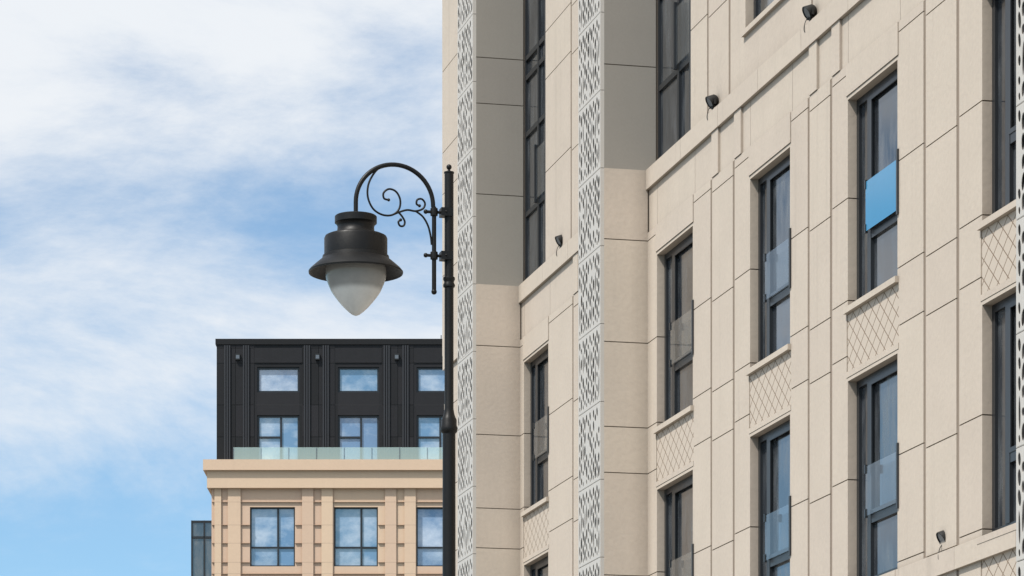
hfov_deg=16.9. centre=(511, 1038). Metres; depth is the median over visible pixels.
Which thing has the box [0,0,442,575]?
sky
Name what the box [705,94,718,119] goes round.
flood light
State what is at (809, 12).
flood light
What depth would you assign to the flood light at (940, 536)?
37.29 m
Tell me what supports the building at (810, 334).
on the ground
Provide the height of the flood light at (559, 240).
0.361 m
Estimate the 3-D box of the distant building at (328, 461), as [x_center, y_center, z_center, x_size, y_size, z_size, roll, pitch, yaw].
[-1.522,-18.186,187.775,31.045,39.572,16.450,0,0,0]
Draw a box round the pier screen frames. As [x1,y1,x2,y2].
[458,0,1023,575]
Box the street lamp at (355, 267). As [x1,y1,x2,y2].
[308,162,457,575]
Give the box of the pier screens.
[458,0,1023,575]
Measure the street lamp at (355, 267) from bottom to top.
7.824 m
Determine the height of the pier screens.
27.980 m
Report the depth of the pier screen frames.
48.67 m
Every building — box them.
[191,335,443,575]
[442,0,1023,575]
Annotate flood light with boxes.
[555,235,562,255]
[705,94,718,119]
[802,4,816,31]
[936,530,945,559]

